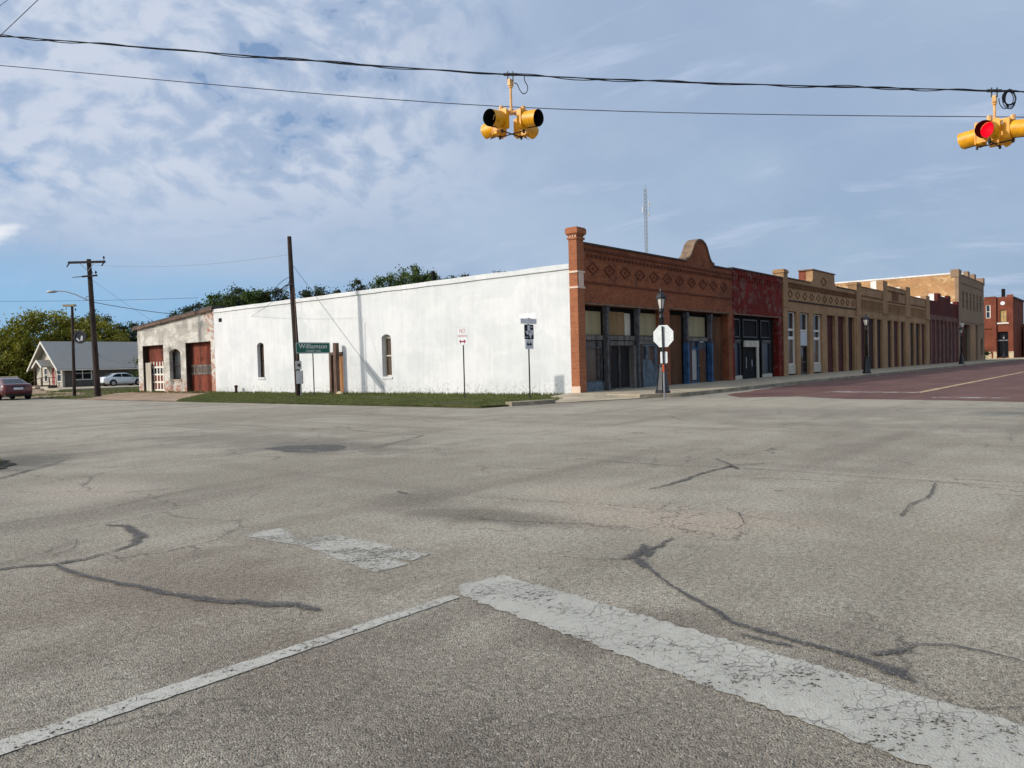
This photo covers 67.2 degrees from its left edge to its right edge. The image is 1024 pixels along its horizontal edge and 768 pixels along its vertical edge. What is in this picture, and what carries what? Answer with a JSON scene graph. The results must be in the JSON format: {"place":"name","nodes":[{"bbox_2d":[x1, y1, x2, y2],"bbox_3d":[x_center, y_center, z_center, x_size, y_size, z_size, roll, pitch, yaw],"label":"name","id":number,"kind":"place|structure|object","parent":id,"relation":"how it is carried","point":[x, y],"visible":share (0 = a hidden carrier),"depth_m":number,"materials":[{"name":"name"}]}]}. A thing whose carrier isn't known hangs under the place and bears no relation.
{"place":"outdoors","nodes":[
{"label":"outdoors","id":0,"kind":"place"},
{"bbox_2d":[0,460,15,468],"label":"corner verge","id":1,"kind":"structure","parent":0,"point":[3,463],"depth_m":13.09,"materials":[{"name":"asphalt"}]},
{"bbox_2d":[2,389,89,397],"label":"house path","id":2,"kind":"structure","parent":0,"point":[36,391],"depth_m":64.39,"materials":[{"name":"concrete"}]},
{"bbox_2d":[17,387,158,398],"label":"lot turf","id":3,"kind":"structure","parent":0,"point":[92,394],"depth_m":57.90,"materials":[{"name":"plant"}]},
{"bbox_2d":[0,306,136,385],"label":"tree","id":4,"kind":"object","parent":3,"relation":"on","point":[18,348],"visible":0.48,"depth_m":104.42,"materials":[{"name":"green plant"}]},
{"bbox_2d":[62,304,75,395],"bbox_3d":[-31.424,-2.374,54.893,0.820,6.572,0.341,-2,2,0],"label":"light pole","id":5,"kind":"object","parent":3,"relation":"on","point":[72,306],"visible":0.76,"depth_m":54.79,"materials":[{"name":"brown wood"}]},
{"bbox_2d":[73,330,86,343],"bbox_3d":[-30.759,-3.354,54.768,1.004,0.973,0.100,-1,2,7],"label":"round sign","id":6,"kind":"object","parent":5,"relation":"attached to","point":[79,337],"visible":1,"depth_m":54.74,"materials":[{"name":"black metal"}]},
{"bbox_2d":[27,341,138,388],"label":"grey house","id":7,"kind":"structure","parent":3,"relation":"on","point":[51,363],"depth_m":88.99,"materials":[{"name":"wood"}]},
{"bbox_2d":[44,368,47,381],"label":"window","id":8,"kind":"structure","parent":7,"relation":"in","point":[45,369],"depth_m":89.14,"materials":[{"name":"white paint"}]},
{"bbox_2d":[51,367,55,384],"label":"front door","id":9,"kind":"structure","parent":7,"relation":"in","point":[53,374],"depth_m":87.76,"materials":[{"name":"red paint"}]},
{"bbox_2d":[57,371,61,381],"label":"window","id":10,"kind":"structure","parent":7,"relation":"in","point":[59,374],"depth_m":86.72,"materials":[{"name":"white paint"}]},
{"bbox_2d":[76,370,91,379],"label":"window","id":11,"kind":"structure","parent":7,"relation":"in","point":[80,374],"depth_m":87.89,"materials":[{"name":"glass"}]},
{"bbox_2d":[50,309,141,341],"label":"tree","id":12,"kind":"object","parent":3,"relation":"on","point":[133,334],"visible":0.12,"depth_m":120.06,"materials":[{"name":"green plant"}]},
{"bbox_2d":[128,357,138,379],"bbox_3d":[-30.570,-0.791,63.270,2.337,3.020,1.703,0,2,39],"label":"sapling","id":13,"kind":"object","parent":3,"relation":"on","point":[136,372],"visible":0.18,"depth_m":63.23,"materials":[{"name":"green plant"}]},
{"bbox_2d":[166,282,301,316],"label":"tree","id":14,"kind":"object","parent":3,"relation":"on","point":[239,290],"visible":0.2,"depth_m":83.84,"materials":[{"name":"green plant"}]},
{"bbox_2d":[201,286,274,307],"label":"tree","id":15,"kind":"object","parent":3,"relation":"on","point":[210,298],"visible":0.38,"depth_m":82.81,"materials":[{"name":"green plant"}]},
{"bbox_2d":[297,284,342,297],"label":"tree","id":16,"kind":"object","parent":3,"relation":"on","point":[305,293],"visible":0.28,"depth_m":85.73,"materials":[{"name":"green plant"}]},
{"bbox_2d":[325,277,412,294],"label":"tree","id":17,"kind":"object","parent":3,"relation":"on","point":[360,287],"visible":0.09,"depth_m":88.83,"materials":[{"name":"green plant"}]},
{"bbox_2d":[44,385,138,390],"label":"driveway","id":18,"kind":"structure","parent":0,"point":[90,387],"depth_m":78.15,"materials":[{"name":"concrete"}]},
{"bbox_2d":[100,373,138,385],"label":"parked car","id":19,"kind":"object","parent":18,"relation":"on","point":[113,379],"visible":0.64,"depth_m":85.14,"materials":[{"name":"silver metal"}]},
{"bbox_2d":[82,392,202,400],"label":"dirt drive","id":20,"kind":"structure","parent":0,"point":[150,396],"depth_m":48.93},
{"bbox_2d":[46,256,105,396],"bbox_3d":[-29.308,-3.812,52.004,4.148,9.496,0.450,-2,2,0],"label":"power pole","id":21,"kind":"object","parent":20,"relation":"on","point":[96,371],"visible":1,"depth_m":51.91,"materials":[{"name":"brown wood"}]},
{"bbox_2d":[83,298,180,300],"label":"power line","id":22,"kind":"object","parent":21,"relation":"attached to","point":[135,299],"visible":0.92,"depth_m":93.69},
{"bbox_2d":[94,302,177,314],"bbox_3d":[-22.981,-5.331,56.327,13.838,0.976,0.036,-3,2,-39],"label":"service drop","id":23,"kind":"object","parent":21,"relation":"attached to","point":[135,309],"visible":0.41,"depth_m":53.69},
{"bbox_2d":[99,255,282,266],"bbox_3d":[-20.291,-7.542,46.912,19.264,1.172,0.011,-1,2,31],"label":"pole wire","id":24,"kind":"object","parent":21,"relation":"attached to","point":[187,265],"visible":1,"depth_m":46.52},
{"bbox_2d":[34,392,639,407],"bbox_3d":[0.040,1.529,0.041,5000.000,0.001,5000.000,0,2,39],"label":"ground","id":25,"kind":"structure","parent":0,"point":[369,405],"depth_m":30.30,"materials":[{"name":"concrete"}]},
{"bbox_2d":[132,306,233,392],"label":"old garage","id":26,"kind":"structure","parent":25,"relation":"on","point":[176,353],"depth_m":55.84,"materials":[{"name":"paint"}]},
{"bbox_2d":[148,346,164,390],"bbox_3d":[-26.915,-1.208,58.708,3.440,3.500,0.095,0,2,39],"label":"garage door","id":27,"kind":"structure","parent":26,"relation":"in","point":[155,353],"depth_m":58.83,"materials":[{"name":"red wood"}]},
{"bbox_2d":[169,349,181,380],"bbox_3d":[-24.527,-1.409,56.377,1.750,2.340,0.415,0,2,39],"label":"window","id":28,"kind":"structure","parent":26,"relation":"in","point":[176,353],"depth_m":56.73,"materials":[{"name":"grey glass"}]},
{"bbox_2d":[191,342,211,390],"bbox_3d":[-21.787,-1.231,54.513,3.520,3.500,0.095,0,2,39],"label":"garage door","id":29,"kind":"structure","parent":26,"relation":"in","point":[200,352],"depth_m":54.70,"materials":[{"name":"red wood"}]},
{"bbox_2d":[366,263,453,289],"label":"tree","id":30,"kind":"object","parent":25,"relation":"on","point":[389,279],"visible":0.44,"depth_m":81.59,"materials":[{"name":"green plant"}]},
{"bbox_2d":[423,270,505,279],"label":"tree","id":31,"kind":"object","parent":25,"relation":"on","point":[465,275],"visible":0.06,"depth_m":90.53,"materials":[{"name":"green plant"}]},
{"bbox_2d":[212,226,732,394],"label":"corner store","id":32,"kind":"structure","parent":25,"relation":"on","point":[593,306],"depth_m":39.50,"materials":[{"name":"paint"}]},
{"bbox_2d":[257,343,264,378],"bbox_3d":[-15.989,-1.481,49.362,0.850,2.350,0.350,0,2,39],"label":"window","id":33,"kind":"structure","parent":32,"relation":"in","point":[261,348],"depth_m":49.63,"materials":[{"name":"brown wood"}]},
{"bbox_2d":[329,352,343,391],"bbox_3d":[-10.088,-0.656,44.505,1.250,2.350,0.200,0,2,39],"label":"side door","id":34,"kind":"structure","parent":32,"relation":"in","point":[331,371],"depth_m":44.69,"materials":[{"name":"brown wood"}]},
{"bbox_2d":[381,335,392,378],"bbox_3d":[-6.697,-1.492,41.769,0.850,2.410,0.360,0,2,39],"label":"window","id":35,"kind":"structure","parent":32,"relation":"in","point":[388,362],"depth_m":41.98,"materials":[{"name":"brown wood"}]},
{"bbox_2d":[586,340,603,391],"bbox_3d":[3.630,-0.824,35.101,0.145,2.310,1.760,0,2,39],"label":"shop window","id":36,"kind":"structure","parent":32,"relation":"in","point":[594,360],"depth_m":35.33,"materials":[{"name":"glass"}]},
{"bbox_2d":[603,341,636,389],"bbox_3d":[5.198,-0.920,36.956,0.265,2.320,2.580,0,2,39],"label":"double door","id":37,"kind":"structure","parent":32,"relation":"in","point":[622,354],"depth_m":37.34,"materials":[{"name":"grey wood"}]},
{"bbox_2d":[640,341,657,386],"bbox_3d":[6.940,-1.034,39.165,0.145,2.340,1.950,0,2,39],"label":"shop window","id":38,"kind":"structure","parent":32,"relation":"in","point":[649,349],"depth_m":39.30,"materials":[{"name":"glass"}]},
{"bbox_2d":[689,341,706,382],"bbox_3d":[10.344,-1.335,43.346,0.152,2.540,2.650,0,2,39],"label":"entrance door","id":39,"kind":"structure","parent":32,"relation":"in","point":[698,372],"depth_m":43.57,"materials":[{"name":"blue paint"}]},
{"bbox_2d":[642,188,649,251],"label":"radio mast","id":40,"kind":"object","parent":25,"relation":"on","point":[646,226],"visible":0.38,"depth_m":149.78,"materials":[{"name":"metal"}]},
{"bbox_2d":[728,267,783,379],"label":"red store","id":41,"kind":"structure","parent":25,"relation":"on","point":[757,317],"depth_m":49.85,"materials":[{"name":"brick"}]},
{"bbox_2d":[734,318,739,337],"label":"transom window","id":42,"kind":"structure","parent":41,"relation":"in","point":[736,321],"depth_m":47.79,"materials":[{"name":"black glass"}]},
{"bbox_2d":[735,340,741,379],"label":"shop window","id":43,"kind":"structure","parent":41,"relation":"in","point":[738,375],"depth_m":47.86,"materials":[{"name":"grey glass"}]},
{"bbox_2d":[742,319,756,337],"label":"transom window","id":44,"kind":"structure","parent":41,"relation":"in","point":[749,327],"depth_m":49.35,"materials":[{"name":"black glass"}]},
{"bbox_2d":[742,341,758,378],"bbox_3d":[15.309,-1.569,49.339,0.170,2.410,2.380,0,2,39],"label":"shop door","id":45,"kind":"structure","parent":41,"relation":"in","point":[748,349],"depth_m":49.31,"materials":[{"name":"metal"}]},
{"bbox_2d":[759,320,768,337],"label":"transom window","id":46,"kind":"structure","parent":41,"relation":"in","point":[764,325],"depth_m":51.34,"materials":[{"name":"black glass"}]},
{"bbox_2d":[760,340,771,376],"bbox_3d":[16.927,-1.684,51.294,0.180,2.450,1.600,0,2,39],"label":"shop window","id":47,"kind":"structure","parent":41,"relation":"in","point":[765,351],"depth_m":51.43,"materials":[{"name":"grey glass"}]},
{"bbox_2d":[772,269,861,375],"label":"beige store","id":48,"kind":"structure","parent":25,"relation":"on","point":[821,322],"depth_m":59.33,"materials":[{"name":"brick"}]},
{"bbox_2d":[788,312,795,373],"bbox_3d":[19.621,-2.899,54.448,0.155,4.370,1.960,0,2,39],"label":"window","id":49,"kind":"structure","parent":48,"relation":"in","point":[791,341],"depth_m":54.84,"materials":[{"name":"white paint"}]},
{"bbox_2d":[800,313,806,331],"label":"window","id":50,"kind":"structure","parent":48,"relation":"in","point":[803,317],"depth_m":56.92,"materials":[{"name":"glass"}]},
{"bbox_2d":[800,332,806,374],"bbox_3d":[21.322,-2.275,56.591,0.120,3.140,1.960,0,2,39],"label":"shop door","id":51,"kind":"structure","parent":48,"relation":"in","point":[803,335],"depth_m":56.88,"materials":[{"name":"grey glass"}]},
{"bbox_2d":[813,314,820,371],"bbox_3d":[23.183,-3.108,58.804,0.155,4.370,2.020,0,2,39],"label":"window","id":52,"kind":"structure","parent":48,"relation":"in","point":[816,318],"depth_m":59.18,"materials":[{"name":"white paint"}]},
{"bbox_2d":[640,359,1022,398],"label":"kerb","id":53,"kind":"structure","parent":25,"relation":"on","point":[661,395],"depth_m":38.80,"materials":[{"name":"concrete"}]},
{"bbox_2d":[847,280,929,369],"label":"three bay store","id":54,"kind":"structure","parent":25,"relation":"on","point":[898,327],"depth_m":76.86,"materials":[{"name":"beige brick"}]},
{"bbox_2d":[928,293,958,363],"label":"stepped store","id":55,"kind":"structure","parent":25,"relation":"on","point":[944,329],"depth_m":95.72,"materials":[{"name":"red brick"}]},
{"bbox_2d":[984,349,991,359],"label":"shrub","id":56,"kind":"object","parent":25,"relation":"on","point":[986,353],"visible":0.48,"depth_m":122.46,"materials":[{"name":"green plant"}]},
{"bbox_2d":[176,393,554,407],"bbox_3d":[-10.338,0.711,39.359,32.150,0.065,8.261,0,2,39],"label":"grass strip","id":57,"kind":"object","parent":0,"point":[380,403],"depth_m":33.78,"materials":[{"name":"plant"}]},
{"bbox_2d":[274,236,302,395],"bbox_3d":[-12.096,-3.635,41.863,1.469,8.777,0.555,-1,2,14],"label":"utility pole","id":58,"kind":"object","parent":57,"relation":"on","point":[298,375],"visible":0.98,"depth_m":41.80,"materials":[{"name":"brown wood"}]},
{"bbox_2d":[294,267,386,392],"bbox_3d":[-9.384,-3.043,41.784,5.138,7.262,0.020,-1,2,5],"label":"stay wire","id":59,"kind":"object","parent":58,"relation":"attached to","point":[339,328],"visible":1,"depth_m":41.77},
{"bbox_2d":[295,342,329,394],"bbox_3d":[-10.692,-0.757,41.478,0.089,2.965,2.220,0,2,39],"label":"county sign","id":60,"kind":"object","parent":57,"relation":"on","point":[312,348],"visible":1,"depth_m":41.46,"materials":[{"name":"metal"}]},
{"bbox_2d":[333,343,339,393],"bbox_3d":[-9.987,-0.845,43.832,0.240,2.980,0.240,0,2,39],"label":"wooden post","id":61,"kind":"object","parent":57,"relation":"on","point":[336,367],"visible":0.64,"depth_m":43.74,"materials":[{"name":"brown wood"}]},
{"bbox_2d":[133,390,568,394],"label":"grass","id":62,"kind":"structure","parent":57,"relation":"on","point":[412,392],"depth_m":42.74,"materials":[{"name":"plant"}]},
{"bbox_2d":[176,392,561,405],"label":"grass","id":63,"kind":"structure","parent":57,"relation":"on","point":[342,399],"depth_m":35.61,"materials":[{"name":"plant"}]},
{"bbox_2d":[457,326,467,397],"bbox_3d":[-2.091,-0.876,33.274,0.600,3.190,0.076,-1,2,32],"label":"no parking sign","id":64,"kind":"object","parent":57,"relation":"on","point":[462,335],"visible":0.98,"depth_m":33.24,"materials":[{"name":"metal"}]},
{"bbox_2d":[519,312,536,397],"bbox_3d":[0.718,-1.110,31.587,0.728,3.600,0.781,-2,2,-4],"label":"route sign","id":65,"kind":"object","parent":57,"relation":"on","point":[528,330],"visible":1,"depth_m":31.61,"materials":[{"name":"metal"}]},
{"bbox_2d":[505,399,555,405],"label":"broken kerb","id":66,"kind":"structure","parent":57,"relation":"on","point":[530,402],"depth_m":27.52,"materials":[{"name":"concrete"}]},
{"bbox_2d":[0,382,1023,767],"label":"road","id":67,"kind":"structure","parent":0,"point":[850,560],"depth_m":5.60,"materials":[{"name":"asphalt"}]},
{"bbox_2d":[0,377,32,399],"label":"parked car","id":68,"kind":"object","parent":67,"relation":"on","point":[12,388],"visible":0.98,"depth_m":49.16,"materials":[{"name":"red paint"}]},
{"bbox_2d":[0,459,64,477],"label":"tar seam","id":69,"kind":"object","parent":67,"relation":"on","point":[27,470],"visible":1,"depth_m":12.03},
{"bbox_2d":[0,539,76,562],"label":"road crack","id":70,"kind":"object","parent":67,"relation":"on","point":[49,549],"visible":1,"depth_m":6.56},
{"bbox_2d":[0,524,148,568],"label":"tar seam","id":71,"kind":"object","parent":67,"relation":"on","point":[135,532],"visible":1,"depth_m":6.87,"materials":[{"name":"asphalt"}]},
{"bbox_2d":[4,472,294,522],"bbox_3d":[-4.263,1.353,9.283,0.377,0.001,4.468,-1,2,33],"label":"road crack","id":72,"kind":"object","parent":67,"relation":"on","point":[133,501],"visible":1,"depth_m":8.89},
{"bbox_2d":[53,564,320,610],"bbox_3d":[-2.438,1.412,5.360,2.804,0.001,0.316,-1,2,27],"label":"tar seam","id":73,"kind":"object","parent":67,"relation":"on","point":[209,598],"visible":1,"depth_m":5.06,"materials":[{"name":"asphalt"}]},
{"bbox_2d":[0,595,459,754],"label":"lane line","id":74,"kind":"object","parent":67,"relation":"on","point":[100,714],"visible":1,"depth_m":3.65,"materials":[{"name":"paint"}]},
{"bbox_2d":[109,422,422,446],"bbox_3d":[-6.924,1.139,19.914,14.172,0.001,2.247,0,2,43],"label":"road crack","id":75,"kind":"object","parent":67,"relation":"on","point":[282,429],"visible":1,"depth_m":19.50,"materials":[{"name":"asphalt"}]},
{"bbox_2d":[265,444,345,451],"bbox_3d":[-3.815,1.206,14.535,1.680,0.001,1.270,0,2,39],"label":"tar patch","id":76,"kind":"object","parent":67,"relation":"on","point":[312,448],"visible":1,"depth_m":14.49,"materials":[{"name":"asphalt"}]},
{"bbox_2d":[243,528,428,571],"bbox_3d":[-1.561,1.364,6.487,2.040,0.001,0.640,0,2,39],"label":"old marking","id":77,"kind":"object","parent":67,"relation":"on","point":[348,544],"visible":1,"depth_m":6.38,"materials":[{"name":"paint"}]},
{"bbox_2d":[533,700,659,719],"bbox_3d":[0.369,1.389,3.264,0.661,0.001,0.136,-2,2,-10],"label":"road crack","id":78,"kind":"object","parent":67,"relation":"on","point":[598,718],"visible":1,"depth_m":3.23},
{"bbox_2d":[630,544,655,555],"bbox_3d":[1.054,1.304,6.047,0.311,0.001,0.426,0,2,39],"label":"tar seam","id":79,"kind":"object","parent":67,"relation":"on","point":[644,550],"visible":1,"depth_m":6.03,"materials":[{"name":"asphalt"}]},
{"bbox_2d":[578,458,716,466],"bbox_3d":[1.877,1.143,11.171,2.312,0.001,0.167,0,2,36],"label":"road crack","id":80,"kind":"object","parent":67,"relation":"on","point":[659,464],"visible":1,"depth_m":10.94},
{"bbox_2d":[653,325,672,397],"bbox_3d":[5.827,-0.826,29.634,0.841,2.871,0.111,0,2,39],"label":"stop sign","id":81,"kind":"object","parent":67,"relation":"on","point":[663,336],"visible":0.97,"depth_m":29.62,"materials":[{"name":"metal"}]},
{"bbox_2d":[649,465,735,488],"bbox_3d":[2.366,1.169,9.732,0.316,0.001,2.327,0,2,39],"label":"tar seam","id":82,"kind":"object","parent":67,"relation":"on","point":[691,476],"visible":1,"depth_m":9.67,"materials":[{"name":"asphalt"}]},
{"bbox_2d":[458,575,1023,767],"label":"stop line","id":83,"kind":"object","parent":67,"relation":"on","point":[817,706],"visible":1,"depth_m":3.52,"materials":[{"name":"paint"}]},
{"bbox_2d":[741,634,789,645],"bbox_3d":[1.331,1.349,4.059,0.353,0.001,0.092,0,2,39],"label":"tar seam","id":84,"kind":"object","parent":67,"relation":"on","point":[774,642],"visible":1,"depth_m":4.03,"materials":[{"name":"asphalt"}]},
{"bbox_2d":[623,537,915,682],"bbox_3d":[1.309,1.327,4.917,0.678,0.001,3.074,-2,2,-10],"label":"tar seam","id":85,"kind":"object","parent":67,"relation":"on","point":[900,672],"visible":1,"depth_m":4.10,"materials":[{"name":"asphalt"}]},
{"bbox_2d":[754,468,1018,486],"bbox_3d":[4.699,1.124,9.062,4.212,0.001,0.106,0,2,40],"label":"road crack","id":86,"kind":"object","parent":67,"relation":"on","point":[882,477],"visible":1,"depth_m":9.27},
{"bbox_2d":[870,644,915,654],"bbox_3d":[1.935,1.338,3.863,0.350,0.001,0.126,-2,2,-19],"label":"tar seam","id":87,"kind":"object","parent":67,"relation":"on","point":[885,652],"visible":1,"depth_m":3.86,"materials":[{"name":"asphalt"}]},
{"bbox_2d":[900,483,934,514],"bbox_3d":[4.217,1.167,7.914,0.133,0.001,2.196,0,2,37],"label":"road crack","id":88,"kind":"object","parent":67,"relation":"on","point":[918,500],"visible":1,"depth_m":7.76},
{"bbox_2d":[904,642,1019,659],"bbox_3d":[2.246,1.329,3.870,0.596,0.001,0.126,-1,2,32],"label":"tar seam","id":89,"kind":"object","parent":67,"relation":"on","point":[964,647],"visible":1,"depth_m":3.89,"materials":[{"name":"asphalt"}]},
{"bbox_2d":[0,34,1023,92],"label":"span wire","id":90,"kind":"object","parent":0,"point":[564,77],"visible":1,"depth_m":14.97,"materials":[{"name":"metal"}]},
{"bbox_2d":[2,0,37,33],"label":"guy wire","id":91,"kind":"object","parent":90,"relation":"attached to","point":[20,16],"visible":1,"depth_m":15.79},
{"bbox_2d":[481,71,543,139],"bbox_3d":[-0.019,-5.456,14.995,1.166,1.258,1.166,-2,2,-6],"label":"traffic beacon","id":92,"kind":"object","parent":90,"relation":"hanging from","point":[527,123],"visible":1,"depth_m":14.76,"materials":[{"name":"yellow metal"}]},
{"bbox_2d":[957,87,1023,149],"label":"traffic beacon","id":93,"kind":"object","parent":90,"relation":"hanging from","point":[994,131],"visible":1,"depth_m":14.33,"materials":[{"name":"yellow metal"}]},
{"bbox_2d":[998,89,1016,108],"bbox_3d":[9.316,-5.357,14.480,0.334,0.381,0.059,-1,2,3],"label":"cable coil","id":94,"kind":"object","parent":90,"relation":"hanging from","point":[1004,94],"visible":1,"depth_m":14.47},
{"bbox_2d":[0,65,1023,117],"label":"tether wire","id":95,"kind":"object","parent":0,"point":[509,106],"visible":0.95,"depth_m":16.98,"materials":[{"name":"metal"}]},
{"bbox_2d":[0,0,1023,338],"label":"sky","id":96,"kind":"structure","parent":0,"point":[141,175],"materials":[{"name":"blue"}]},
{"bbox_2d":[552,393,639,402],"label":"corner ramp","id":97,"kind":"structure","parent":0,"point":[573,397],"depth_m":31.06,"materials":[{"name":"concrete"}]},
{"bbox_2d":[583,359,1015,395],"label":"sidewalk","id":98,"kind":"structure","parent":0,"point":[701,386],"depth_m":42.62,"materials":[{"name":"concrete"}]},
{"bbox_2d":[655,288,669,392],"bbox_3d":[6.027,-1.733,30.989,0.554,4.220,0.554,0,2,39],"label":"street lamp","id":99,"kind":"object","parent":98,"relation":"on","point":[660,297],"visible":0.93,"depth_m":30.88,"materials":[{"name":"black metal"}]},
{"bbox_2d":[862,314,870,373],"bbox_3d":[24.920,-2.844,54.138,0.554,4.220,0.554,-1,2,28],"label":"street lamp","id":100,"kind":"object","parent":98,"relation":"on","point":[866,368],"visible":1,"depth_m":54.04,"materials":[{"name":"black metal"}]},
{"bbox_2d":[958,326,964,363],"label":"street lamp","id":101,"kind":"object","parent":98,"relation":"on","point":[961,360],"visible":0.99,"depth_m":84.83,"materials":[{"name":"black metal"}]},
{"bbox_2d":[728,360,1023,401],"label":"brick street","id":102,"kind":"structure","parent":0,"point":[1009,388],"depth_m":34.73,"materials":[{"name":"brick"}]},
{"bbox_2d":[830,391,917,392],"bbox_3d":[14.125,0.316,30.216,3.490,0.001,0.953,0,2,44],"label":"faded line","id":103,"kind":"object","parent":102,"relation":"on","point":[869,392],"visible":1,"depth_m":30.04,"materials":[{"name":"white paint"}]},
{"bbox_2d":[931,397,1003,397],"bbox_3d":[14.793,0.441,24.873,2.200,0.001,0.634,0,2,39],"label":"edge line","id":104,"kind":"object","parent":102,"relation":"on","point":[973,397],"visible":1,"depth_m":24.87,"materials":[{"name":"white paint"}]},
{"bbox_2d":[919,372,1021,392],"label":"line","id":105,"kind":"object","parent":102,"relation":"on","point":[964,383],"visible":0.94,"depth_m":35.94,"materials":[{"name":"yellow paint"}]},
{"bbox_2d":[835,269,984,360],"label":"two storey block","id":106,"kind":"structure","parent":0,"point":[965,289],"depth_m":108.83,"materials":[{"name":"beige brick"}]},
{"bbox_2d":[984,289,1023,357],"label":"red block","id":107,"kind":"structure","parent":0,"point":[1003,315],"depth_m":140.47,"materials":[{"name":"brick"}]},
{"bbox_2d":[986,305,990,317],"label":"window","id":108,"kind":"structure","parent":107,"relation":"in","point":[988,307],"depth_m":141.37,"materials":[{"name":"white paint"}]},
{"bbox_2d":[1000,310,1005,321],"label":"window","id":109,"kind":"structure","parent":107,"relation":"in","point":[1002,312],"depth_m":139.98,"materials":[{"name":"yellow glass"}]},
{"bbox_2d":[986,357,1023,358],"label":"sidewalk","id":110,"kind":"structure","parent":0,"point":[1007,358],"depth_m":135.90,"materials":[{"name":"concrete"}]},
{"bbox_2d":[1002,335,1005,357],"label":"street lamp","id":111,"kind":"object","parent":110,"relation":"on","point":[1003,336],"visible":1,"depth_m":136.06,"materials":[{"name":"black metal"}]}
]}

